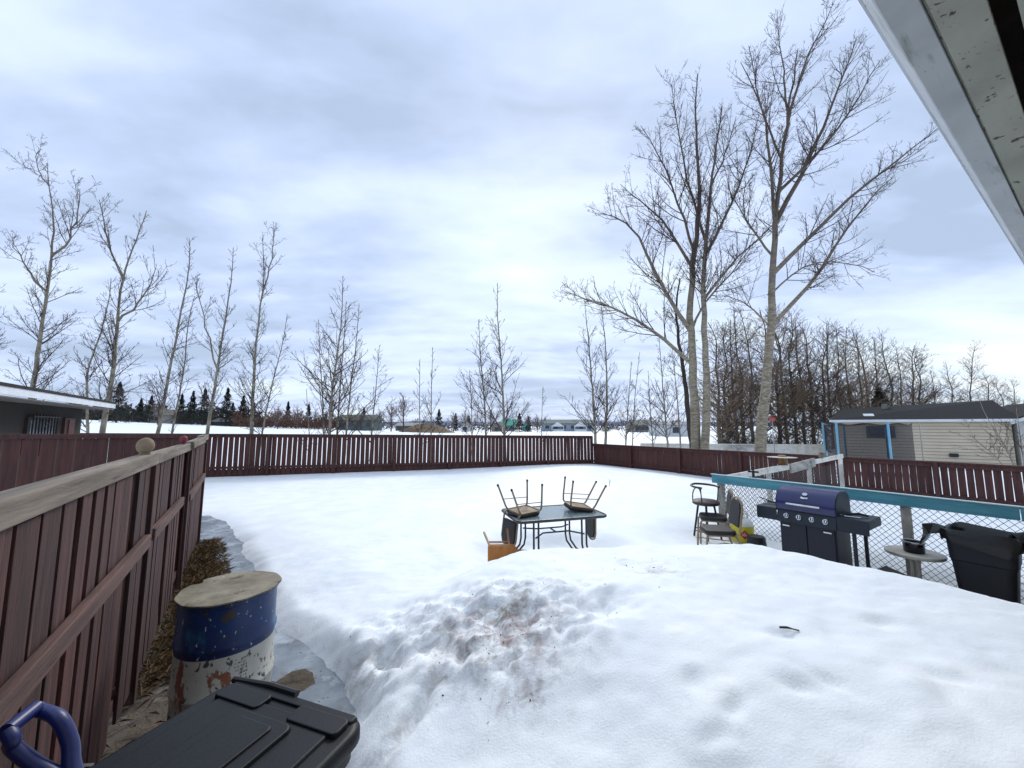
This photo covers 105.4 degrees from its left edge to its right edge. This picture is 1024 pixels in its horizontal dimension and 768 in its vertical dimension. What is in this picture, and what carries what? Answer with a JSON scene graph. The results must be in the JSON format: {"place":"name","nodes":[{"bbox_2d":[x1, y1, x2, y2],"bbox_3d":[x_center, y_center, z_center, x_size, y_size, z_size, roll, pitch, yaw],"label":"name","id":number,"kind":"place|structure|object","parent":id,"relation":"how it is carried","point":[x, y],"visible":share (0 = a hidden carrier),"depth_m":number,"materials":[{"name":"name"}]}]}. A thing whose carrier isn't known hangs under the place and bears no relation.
{"place":"outdoors","nodes":[
{"label":"outdoors","id":0,"kind":"place"},
{"bbox_2d":[99,551,208,760],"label":"ground","id":1,"kind":"structure","parent":0,"point":[122,734],"depth_m":2.71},
{"bbox_2d":[0,434,202,490],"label":"cross fence","id":2,"kind":"object","parent":1,"relation":"on","point":[28,458],"visible":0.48,"depth_m":6.09,"materials":[{"name":"wood"}]},
{"bbox_2d":[0,434,208,767],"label":"board fence","id":3,"kind":"object","parent":1,"relation":"on","point":[94,561],"visible":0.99,"depth_m":1.91,"materials":[{"name":"wood"}]},
{"bbox_2d":[136,438,154,454],"bbox_3d":[-2.659,0.453,2.829,0.104,0.127,0.104,0,-6,0],"label":"post knob","id":4,"kind":"object","parent":3,"relation":"on","point":[145,446],"visible":0.96,"depth_m":2.80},
{"bbox_2d":[100,536,235,758],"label":"dead grass","id":5,"kind":"structure","parent":1,"relation":"on","point":[210,565],"depth_m":4.00,"materials":[{"name":"plant"}]},
{"bbox_2d":[83,676,359,767],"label":"garbage bin","id":6,"kind":"object","parent":1,"relation":"on","point":[241,722],"visible":1,"depth_m":1.27,"materials":[{"name":"grey plastic"}]},
{"bbox_2d":[167,571,281,719],"bbox_3d":[-1.974,1.864,2.694,0.610,0.884,0.608,2,-6,-17],"label":"steel drum","id":7,"kind":"object","parent":1,"relation":"on","point":[224,632],"visible":0.8,"depth_m":2.50,"materials":[{"name":"white paint"}]},
{"bbox_2d":[690,483,722,540],"bbox_3d":[3.396,2.252,6.832,0.486,0.972,0.462,2,-6,-20],"label":"bar stool","id":8,"kind":"object","parent":1,"relation":"on","point":[705,502],"visible":0.69,"depth_m":6.79,"materials":[{"name":"black metal"}]},
{"bbox_2d":[725,454,844,517],"bbox_3d":[5.994,2.299,8.373,5.008,1.400,0.122,3,-7,-29],"label":"white garden frame","id":9,"kind":"object","parent":1,"relation":"on","point":[807,465],"visible":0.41,"depth_m":8.50,"materials":[{"name":"paint"}]},
{"bbox_2d":[194,515,358,719],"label":"ice","id":10,"kind":"structure","parent":0,"point":[291,654],"depth_m":3.34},
{"bbox_2d":[272,669,314,691],"bbox_3d":[-1.710,2.332,3.013,0.407,0.035,0.437,-5,-8,41],"label":"muddy rock","id":11,"kind":"object","parent":10,"relation":"in","point":[300,680],"visible":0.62,"depth_m":3.05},
{"bbox_2d":[146,421,815,425],"bbox_3d":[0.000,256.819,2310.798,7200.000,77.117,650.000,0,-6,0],"label":"hills","id":12,"kind":"structure","parent":0,"point":[449,422],"depth_m":2132.96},
{"bbox_2d":[0,0,1023,421],"label":"sky","id":13,"kind":"structure","parent":0,"point":[425,156],"materials":[{"name":"grey"}]},
{"bbox_2d":[80,420,1023,767],"bbox_3d":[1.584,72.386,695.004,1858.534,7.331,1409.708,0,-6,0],"label":"snow","id":14,"kind":"structure","parent":0,"point":[650,650],"depth_m":2.92,"materials":[{"name":"snow"}]},
{"bbox_2d":[0,701,83,767],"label":"snow shovel","id":15,"kind":"object","parent":14,"relation":"on","point":[17,750],"visible":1,"depth_m":0.77,"materials":[{"name":"blue plastic"}]},
{"bbox_2d":[0,134,101,400],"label":"aspen tree","id":16,"kind":"object","parent":14,"relation":"on","point":[37,364],"visible":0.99,"depth_m":17.46,"materials":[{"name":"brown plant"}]},
{"bbox_2d":[0,382,116,486],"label":"dark garage","id":17,"kind":"structure","parent":14,"relation":"on","point":[18,415],"depth_m":8.79,"materials":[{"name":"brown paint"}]},
{"bbox_2d":[22,414,60,455],"bbox_3d":[-11.125,1.203,9.228,0.149,0.960,1.508,4,-7,-34],"label":"window","id":18,"kind":"structure","parent":17,"relation":"in","point":[36,424],"depth_m":9.07,"materials":[{"name":"grey glass"}]},
{"bbox_2d":[61,418,75,433],"bbox_3d":[-12.095,2.029,10.558,0.085,2.200,0.726,4,-7,-34],"label":"door","id":19,"kind":"structure","parent":17,"relation":"in","point":[68,424],"depth_m":10.54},
{"bbox_2d":[60,276,121,432],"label":"aspen tree","id":20,"kind":"object","parent":14,"relation":"on","point":[87,412],"visible":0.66,"depth_m":16.14,"materials":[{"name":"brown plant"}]},
{"bbox_2d":[100,382,131,422],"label":"spruce tree","id":21,"kind":"object","parent":14,"relation":"on","point":[117,401],"visible":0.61,"depth_m":95.12,"materials":[{"name":"green plant"}]},
{"bbox_2d":[77,191,175,432],"bbox_3d":[-16.917,-2.377,16.916,3.524,12.466,2.736,-3,-7,23],"label":"aspen tree","id":22,"kind":"object","parent":14,"relation":"on","point":[110,390],"visible":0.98,"depth_m":16.90,"materials":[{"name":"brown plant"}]},
{"bbox_2d":[147,409,181,423],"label":"grey house","id":23,"kind":"structure","parent":14,"relation":"on","point":[166,418],"depth_m":119.99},
{"bbox_2d":[70,398,261,424],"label":"distant woods","id":24,"kind":"object","parent":14,"relation":"on","point":[99,415],"visible":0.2,"depth_m":124.31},
{"bbox_2d":[137,237,200,432],"bbox_3d":[-14.972,-1.462,17.276,2.028,10.711,1.895,4,-7,-34],"label":"aspen tree","id":25,"kind":"object","parent":14,"relation":"on","point":[164,396],"visible":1,"depth_m":17.15,"materials":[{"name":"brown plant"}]},
{"bbox_2d":[161,296,197,432],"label":"aspen tree","id":26,"kind":"object","parent":14,"relation":"on","point":[178,399],"visible":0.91,"depth_m":17.60,"materials":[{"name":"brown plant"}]},
{"bbox_2d":[181,390,198,424],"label":"spruce tree","id":27,"kind":"object","parent":14,"relation":"on","point":[192,407],"visible":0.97,"depth_m":111.52,"materials":[{"name":"green plant"}]},
{"bbox_2d":[190,390,214,424],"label":"spruce tree","id":28,"kind":"object","parent":14,"relation":"on","point":[204,410],"visible":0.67,"depth_m":109.46,"materials":[{"name":"green plant"}]},
{"bbox_2d":[180,245,242,433],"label":"aspen tree","id":29,"kind":"object","parent":14,"relation":"on","point":[215,382],"visible":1,"depth_m":17.65,"materials":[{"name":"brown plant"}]},
{"bbox_2d":[214,388,234,425],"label":"spruce tree","id":30,"kind":"object","parent":14,"relation":"on","point":[228,403],"visible":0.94,"depth_m":109.68,"materials":[{"name":"green plant"}]},
{"bbox_2d":[225,222,281,468],"bbox_3d":[-11.914,-1.881,18.193,2.038,11.742,2.060,1,-6,-12],"label":"aspen tree","id":31,"kind":"object","parent":14,"relation":"on","point":[253,379],"visible":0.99,"depth_m":18.17,"materials":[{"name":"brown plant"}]},
{"bbox_2d":[240,316,291,450],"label":"aspen tree","id":32,"kind":"object","parent":14,"relation":"on","point":[270,393],"visible":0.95,"depth_m":18.56,"materials":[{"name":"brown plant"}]},
{"bbox_2d":[230,408,336,428],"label":"brown bushes","id":33,"kind":"object","parent":14,"relation":"on","point":[287,423],"visible":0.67,"depth_m":109.42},
{"bbox_2d":[308,319,340,433],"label":"young poplar tree","id":34,"kind":"object","parent":14,"relation":"on","point":[324,429],"visible":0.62,"depth_m":21.14,"materials":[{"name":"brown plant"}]},
{"bbox_2d":[284,277,378,463],"bbox_3d":[-9.005,-0.849,19.823,3.735,10.044,3.746,-2,-6,19],"label":"young poplar tree","id":35,"kind":"object","parent":14,"relation":"on","point":[332,387],"visible":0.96,"depth_m":20.11,"materials":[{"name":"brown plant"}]},
{"bbox_2d":[80,433,592,476],"bbox_3d":[-6.261,3.105,16.658,21.875,2.150,0.168,2,-6,-17],"label":"back fence","id":36,"kind":"object","parent":14,"relation":"on","point":[546,453],"visible":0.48,"depth_m":16.81,"materials":[{"name":"wood"}]},
{"bbox_2d":[325,303,363,462],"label":"young poplar tree","id":37,"kind":"object","parent":14,"relation":"on","point":[338,407],"visible":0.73,"depth_m":20.61,"materials":[{"name":"grey plant"}]},
{"bbox_2d":[323,307,374,446],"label":"young poplar tree","id":38,"kind":"object","parent":14,"relation":"on","point":[347,424],"visible":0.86,"depth_m":20.21,"materials":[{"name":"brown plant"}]},
{"bbox_2d":[338,415,383,430],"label":"green grey house","id":39,"kind":"structure","parent":14,"relation":"on","point":[351,425],"depth_m":109.49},
{"bbox_2d":[341,344,395,459],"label":"young poplar tree","id":40,"kind":"object","parent":14,"relation":"on","point":[373,419],"visible":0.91,"depth_m":21.99,"materials":[{"name":"grey plant"}]},
{"bbox_2d":[389,392,420,431],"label":"bare tree","id":41,"kind":"object","parent":14,"relation":"on","point":[402,407],"visible":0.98,"depth_m":99.61,"materials":[{"name":"grey plant"}]},
{"bbox_2d":[399,423,454,432],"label":"dirt mound","id":42,"kind":"object","parent":14,"relation":"on","point":[425,427],"visible":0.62,"depth_m":101.48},
{"bbox_2d":[414,348,447,462],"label":"young poplar tree","id":43,"kind":"object","parent":14,"relation":"on","point":[431,413],"visible":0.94,"depth_m":21.00,"materials":[{"name":"grey plant"}]},
{"bbox_2d":[264,413,685,430],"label":"distant woods","id":44,"kind":"object","parent":14,"relation":"on","point":[473,425],"visible":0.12,"depth_m":149.81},
{"bbox_2d":[454,319,516,460],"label":"young poplar tree","id":45,"kind":"object","parent":14,"relation":"on","point":[483,389],"visible":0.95,"depth_m":20.48,"materials":[{"name":"grey plant"}]},
{"bbox_2d":[465,283,531,460],"bbox_3d":[-0.673,-0.629,20.614,3.579,9.716,2.848,0,-6,0],"label":"young poplar tree","id":46,"kind":"object","parent":14,"relation":"on","point":[506,418],"visible":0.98,"depth_m":20.38,"materials":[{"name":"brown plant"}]},
{"bbox_2d":[483,528,535,561],"bbox_3d":[-0.025,2.223,5.175,0.765,0.508,0.347,0,-6,3],"label":"wooden chair","id":47,"kind":"object","parent":14,"relation":"on","point":[496,551],"visible":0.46,"depth_m":5.04,"materials":[{"name":"orange wood"}]},
{"bbox_2d":[501,504,606,549],"bbox_3d":[0.600,2.240,5.725,1.382,0.720,0.902,2,-6,-17],"label":"glass patio table","id":48,"kind":"object","parent":14,"relation":"on","point":[554,513],"visible":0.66,"depth_m":5.58,"materials":[{"name":"black"}]},
{"bbox_2d":[497,479,542,544],"bbox_3d":[0.119,1.854,5.548,0.548,0.854,0.397,0,-2,-33],"label":"banquet chair","id":49,"kind":"object","parent":48,"relation":"on","point":[522,511],"visible":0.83,"depth_m":5.49,"materials":[{"name":"black metal"}]},
{"bbox_2d":[563,476,606,539],"bbox_3d":[1.046,1.892,5.896,0.548,0.854,0.397,10,-6,-10],"label":"banquet chair","id":50,"kind":"object","parent":48,"relation":"on","point":[584,508],"visible":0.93,"depth_m":5.79,"materials":[{"name":"black metal"}]},
{"bbox_2d":[540,420,593,431],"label":"townhouse","id":51,"kind":"structure","parent":14,"relation":"on","point":[563,425],"depth_m":129.17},
{"bbox_2d":[557,300,628,443],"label":"young poplar tree","id":52,"kind":"object","parent":14,"relation":"on","point":[595,432],"visible":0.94,"depth_m":22.52,"materials":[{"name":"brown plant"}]},
{"bbox_2d":[585,306,624,443],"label":"young poplar tree","id":53,"kind":"object","parent":14,"relation":"on","point":[605,359],"visible":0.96,"depth_m":22.46,"materials":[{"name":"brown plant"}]},
{"bbox_2d":[612,361,642,444],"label":"young poplar tree","id":54,"kind":"object","parent":14,"relation":"on","point":[626,431],"visible":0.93,"depth_m":23.39,"materials":[{"name":"grey plant"}]},
{"bbox_2d":[622,353,647,444],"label":"young poplar tree","id":55,"kind":"object","parent":14,"relation":"on","point":[633,426],"visible":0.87,"depth_m":23.95,"materials":[{"name":"grey plant"}]},
{"bbox_2d":[627,420,650,431],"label":"bungalow","id":56,"kind":"object","parent":14,"relation":"on","point":[645,429],"visible":0.48,"depth_m":115.01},
{"bbox_2d":[635,373,664,446],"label":"young poplar tree","id":57,"kind":"object","parent":14,"relation":"on","point":[652,432],"visible":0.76,"depth_m":24.94,"materials":[{"name":"grey plant"}]},
{"bbox_2d":[635,338,689,446],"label":"young poplar tree","id":58,"kind":"object","parent":14,"relation":"on","point":[665,413],"visible":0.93,"depth_m":23.04,"materials":[{"name":"grey plant"}]},
{"bbox_2d":[646,422,687,435],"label":"white trailer","id":59,"kind":"object","parent":14,"relation":"on","point":[673,431],"visible":0.58,"depth_m":69.59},
{"bbox_2d":[553,62,789,453],"bbox_3d":[7.556,-6.508,18.779,11.623,20.863,4.729,0,-6,0],"label":"cottonwood tree","id":60,"kind":"object","parent":14,"relation":"on","point":[700,439],"visible":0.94,"depth_m":18.44,"materials":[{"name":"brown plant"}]},
{"bbox_2d":[665,349,688,447],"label":"young poplar tree","id":61,"kind":"object","parent":14,"relation":"on","point":[679,420],"visible":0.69,"depth_m":23.98,"materials":[{"name":"grey plant"}]},
{"bbox_2d":[660,271,695,447],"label":"cottonwood tree","id":62,"kind":"object","parent":14,"relation":"on","point":[684,382],"visible":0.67,"depth_m":19.61,"materials":[{"name":"brown plant"}]},
{"bbox_2d":[697,488,732,543],"bbox_3d":[3.452,2.225,6.583,0.596,0.929,0.432,-2,-6,20],"label":"banquet chair","id":63,"kind":"object","parent":14,"relation":"on","point":[713,517],"visible":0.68,"depth_m":6.48,"materials":[{"name":"black fabric"}]},
{"bbox_2d":[697,496,742,544],"bbox_3d":[3.035,2.095,5.652,0.596,0.929,0.432,-1,-6,8],"label":"banquet chair","id":64,"kind":"object","parent":14,"relation":"on","point":[735,517],"visible":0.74,"depth_m":5.56,"materials":[{"name":"grey fabric"}]},
{"bbox_2d":[683,319,760,443],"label":"bare tree","id":65,"kind":"object","parent":14,"relation":"on","point":[724,400],"visible":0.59,"depth_m":28.34,"materials":[{"name":"brown plant"}]},
{"bbox_2d":[686,319,759,443],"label":"bare tree","id":66,"kind":"object","parent":14,"relation":"on","point":[719,433],"visible":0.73,"depth_m":26.95,"materials":[{"name":"brown plant"}]},
{"bbox_2d":[640,443,826,457],"bbox_3d":[13.447,4.226,24.023,10.636,1.070,0.070,-1,-6,9],"label":"white board fence","id":67,"kind":"object","parent":14,"relation":"on","point":[811,449],"visible":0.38,"depth_m":23.63,"materials":[{"name":"paint"}]},
{"bbox_2d":[699,312,778,442],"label":"bare tree","id":68,"kind":"object","parent":14,"relation":"on","point":[731,357],"visible":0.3,"depth_m":30.56,"materials":[{"name":"brown plant"}]},
{"bbox_2d":[730,511,753,543],"bbox_3d":[3.709,2.334,6.287,0.334,0.549,0.336,-3,-7,30],"label":"gas cylinder","id":69,"kind":"object","parent":14,"relation":"on","point":[747,526],"visible":0.45,"depth_m":6.15,"materials":[{"name":"white metal"}]},
{"bbox_2d":[710,302,774,438],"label":"bare tree","id":70,"kind":"object","parent":14,"relation":"on","point":[734,318],"visible":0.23,"depth_m":32.48,"materials":[{"name":"brown plant"}]},
{"bbox_2d":[726,303,791,443],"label":"bare tree","id":71,"kind":"object","parent":14,"relation":"on","point":[751,425],"visible":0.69,"depth_m":28.85,"materials":[{"name":"brown plant"}]},
{"bbox_2d":[727,310,810,435],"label":"bare tree","id":72,"kind":"object","parent":14,"relation":"on","point":[776,420],"visible":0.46,"depth_m":30.57,"materials":[{"name":"brown plant"}]},
{"bbox_2d":[721,414,826,453],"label":"undergrowth","id":73,"kind":"object","parent":14,"relation":"on","point":[791,441],"visible":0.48,"depth_m":28.40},
{"bbox_2d":[739,303,837,442],"bbox_3d":[22.002,-0.881,32.175,7.195,12.779,6.617,1,-4,-17],"label":"bare tree","id":74,"kind":"object","parent":14,"relation":"on","point":[813,357],"visible":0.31,"depth_m":31.89,"materials":[{"name":"brown plant"}]},
{"bbox_2d":[743,306,839,443],"bbox_3d":[20.849,-0.539,29.821,6.126,11.525,6.396,-4,-9,30],"label":"bare tree","id":75,"kind":"object","parent":14,"relation":"on","point":[801,399],"visible":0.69,"depth_m":29.40,"materials":[{"name":"brown plant"}]},
{"bbox_2d":[753,306,836,439],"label":"bare tree","id":76,"kind":"object","parent":14,"relation":"on","point":[790,374],"visible":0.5,"depth_m":31.15,"materials":[{"name":"brown plant"}]},
{"bbox_2d":[770,311,830,441],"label":"bare tree","id":77,"kind":"object","parent":14,"relation":"on","point":[797,336],"visible":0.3,"depth_m":33.08,"materials":[{"name":"brown plant"}]},
{"bbox_2d":[590,443,1023,508],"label":"fence","id":78,"kind":"object","parent":14,"relation":"on","point":[697,462],"visible":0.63,"depth_m":11.29,"materials":[{"name":"wood"}]},
{"bbox_2d":[772,321,858,443],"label":"bare tree","id":79,"kind":"object","parent":14,"relation":"on","point":[814,367],"visible":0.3,"depth_m":34.86,"materials":[{"name":"brown plant"}]},
{"bbox_2d":[693,0,938,467],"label":"cottonwood tree","id":80,"kind":"object","parent":14,"relation":"on","point":[772,321],"visible":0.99,"depth_m":16.77,"materials":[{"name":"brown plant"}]},
{"bbox_2d":[757,485,881,567],"bbox_3d":[3.995,1.989,5.131,0.580,1.210,1.213,4,-7,-34],"label":"gas grill","id":81,"kind":"object","parent":14,"relation":"on","point":[813,522],"visible":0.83,"depth_m":4.97,"materials":[{"name":"blue metal"}]},
{"bbox_2d":[781,521,807,554],"bbox_3d":[3.730,2.167,5.145,0.041,0.640,0.286,4,-7,-34],"label":"door","id":82,"kind":"structure","parent":81,"relation":"in","point":[794,536],"depth_m":5.15,"materials":[{"name":"black metal"}]},
{"bbox_2d":[807,526,836,561],"bbox_3d":[3.898,2.140,4.898,0.041,0.640,0.286,4,-7,-34],"label":"door","id":83,"kind":"structure","parent":81,"relation":"in","point":[821,542],"depth_m":4.90,"materials":[{"name":"black metal"}]},
{"bbox_2d":[779,319,868,450],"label":"bare tree","id":84,"kind":"object","parent":14,"relation":"on","point":[824,389],"visible":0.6,"depth_m":31.22,"materials":[{"name":"brown plant"}]},
{"bbox_2d":[787,316,886,423],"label":"bare tree","id":85,"kind":"object","parent":14,"relation":"on","point":[827,372],"visible":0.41,"depth_m":33.10,"materials":[{"name":"brown plant"}]},
{"bbox_2d":[811,321,879,429],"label":"bare tree","id":86,"kind":"object","parent":14,"relation":"on","point":[847,367],"visible":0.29,"depth_m":34.91,"materials":[{"name":"brown plant"}]},
{"bbox_2d":[820,320,872,424],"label":"bare tree","id":87,"kind":"object","parent":14,"relation":"on","point":[845,369],"visible":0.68,"depth_m":31.84,"materials":[{"name":"brown plant"}]},
{"bbox_2d":[829,335,904,409],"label":"bare tree","id":88,"kind":"object","parent":14,"relation":"on","point":[870,391],"visible":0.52,"depth_m":33.52,"materials":[{"name":"brown plant"}]},
{"bbox_2d":[712,473,1023,604],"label":"wire fence","id":89,"kind":"object","parent":14,"relation":"on","point":[905,502],"visible":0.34,"depth_m":5.07,"materials":[{"name":"metal"}]},
{"bbox_2d":[822,422,923,463],"bbox_3d":[13.438,2.543,14.722,2.603,2.158,2.595,0,-6,0],"label":"trampoline","id":90,"kind":"object","parent":14,"relation":"on","point":[886,440],"visible":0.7,"depth_m":13.83,"materials":[{"name":"metal"}]},
{"bbox_2d":[836,323,928,407],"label":"bare tree","id":91,"kind":"object","parent":14,"relation":"on","point":[863,345],"visible":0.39,"depth_m":36.01,"materials":[{"name":"brown plant"}]},
{"bbox_2d":[847,333,922,406],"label":"bare tree","id":92,"kind":"object","parent":14,"relation":"on","point":[882,373],"visible":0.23,"depth_m":37.13,"materials":[{"name":"brown plant"}]},
{"bbox_2d":[854,327,923,406],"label":"bare tree","id":93,"kind":"object","parent":14,"relation":"on","point":[890,380],"visible":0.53,"depth_m":34.51,"materials":[{"name":"brown plant"}]},
{"bbox_2d":[887,341,929,404],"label":"bare tree","id":94,"kind":"object","parent":14,"relation":"on","point":[904,375],"visible":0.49,"depth_m":36.24,"materials":[{"name":"brown plant"}]},
{"bbox_2d":[884,545,947,578],"bbox_3d":[4.860,2.299,4.683,0.540,0.551,0.540,4,-7,-34],"label":"round side table","id":95,"kind":"object","parent":14,"relation":"on","point":[927,556],"visible":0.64,"depth_m":4.65,"materials":[{"name":"white plastic"}]},
{"bbox_2d":[900,538,925,553],"bbox_3d":[4.850,1.961,4.709,0.220,0.134,0.219,-2,-6,20],"label":"pot","id":96,"kind":"object","parent":95,"relation":"on","point":[913,546],"visible":0.88,"depth_m":4.66,"materials":[{"name":"black metal"}]},
{"bbox_2d":[883,342,951,402],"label":"bare tree","id":97,"kind":"object","parent":14,"relation":"on","point":[913,376],"visible":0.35,"depth_m":37.59,"materials":[{"name":"brown plant"}]},
{"bbox_2d":[827,400,1019,465],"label":"beige house","id":98,"kind":"structure","parent":14,"relation":"on","point":[939,422],"depth_m":19.03,"materials":[{"name":"beige"}]},
{"bbox_2d":[889,347,965,404],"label":"bare tree","id":99,"kind":"object","parent":14,"relation":"on","point":[920,381],"visible":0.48,"depth_m":34.54,"materials":[{"name":"brown plant"}]},
{"bbox_2d":[933,361,980,402],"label":"bare tree","id":100,"kind":"object","parent":14,"relation":"on","point":[952,393],"visible":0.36,"depth_m":38.52,"materials":[{"name":"brown plant"}]},
{"bbox_2d":[919,522,1023,603],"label":"waste bin","id":101,"kind":"object","parent":14,"relation":"on","point":[986,561],"visible":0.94,"depth_m":4.09,"materials":[{"name":"black plastic"}]},
{"bbox_2d":[943,340,1005,402],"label":"bare tree","id":102,"kind":"object","parent":14,"relation":"on","point":[971,376],"visible":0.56,"depth_m":40.50,"materials":[{"name":"brown plant"}]},
{"bbox_2d":[950,393,1023,482],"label":"bare shrub","id":103,"kind":"object","parent":14,"relation":"on","point":[1000,439],"visible":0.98,"depth_m":12.42,"materials":[{"name":"brown plant"}]},
{"bbox_2d":[971,374,1015,406],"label":"bare tree","id":104,"kind":"object","parent":14,"relation":"on","point":[986,388],"visible":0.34,"depth_m":37.45,"materials":[{"name":"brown plant"}]},
{"bbox_2d":[1003,404,1023,465],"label":"white gable addition","id":105,"kind":"structure","parent":14,"relation":"on","point":[1011,408],"depth_m":17.79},
{"bbox_2d":[747,534,766,546],"bbox_3d":[3.700,2.445,5.894,0.332,0.285,0.332,0,-6,0],"label":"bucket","id":106,"kind":"object","parent":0,"point":[755,539],"visible":0.3,"depth_m":5.83,"materials":[{"name":"black plastic"}]},
{"bbox_2d":[858,0,1023,263],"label":"house eave","id":107,"kind":"object","parent":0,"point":[960,63],"visible":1,"depth_m":1.50,"materials":[{"name":"white paint"}]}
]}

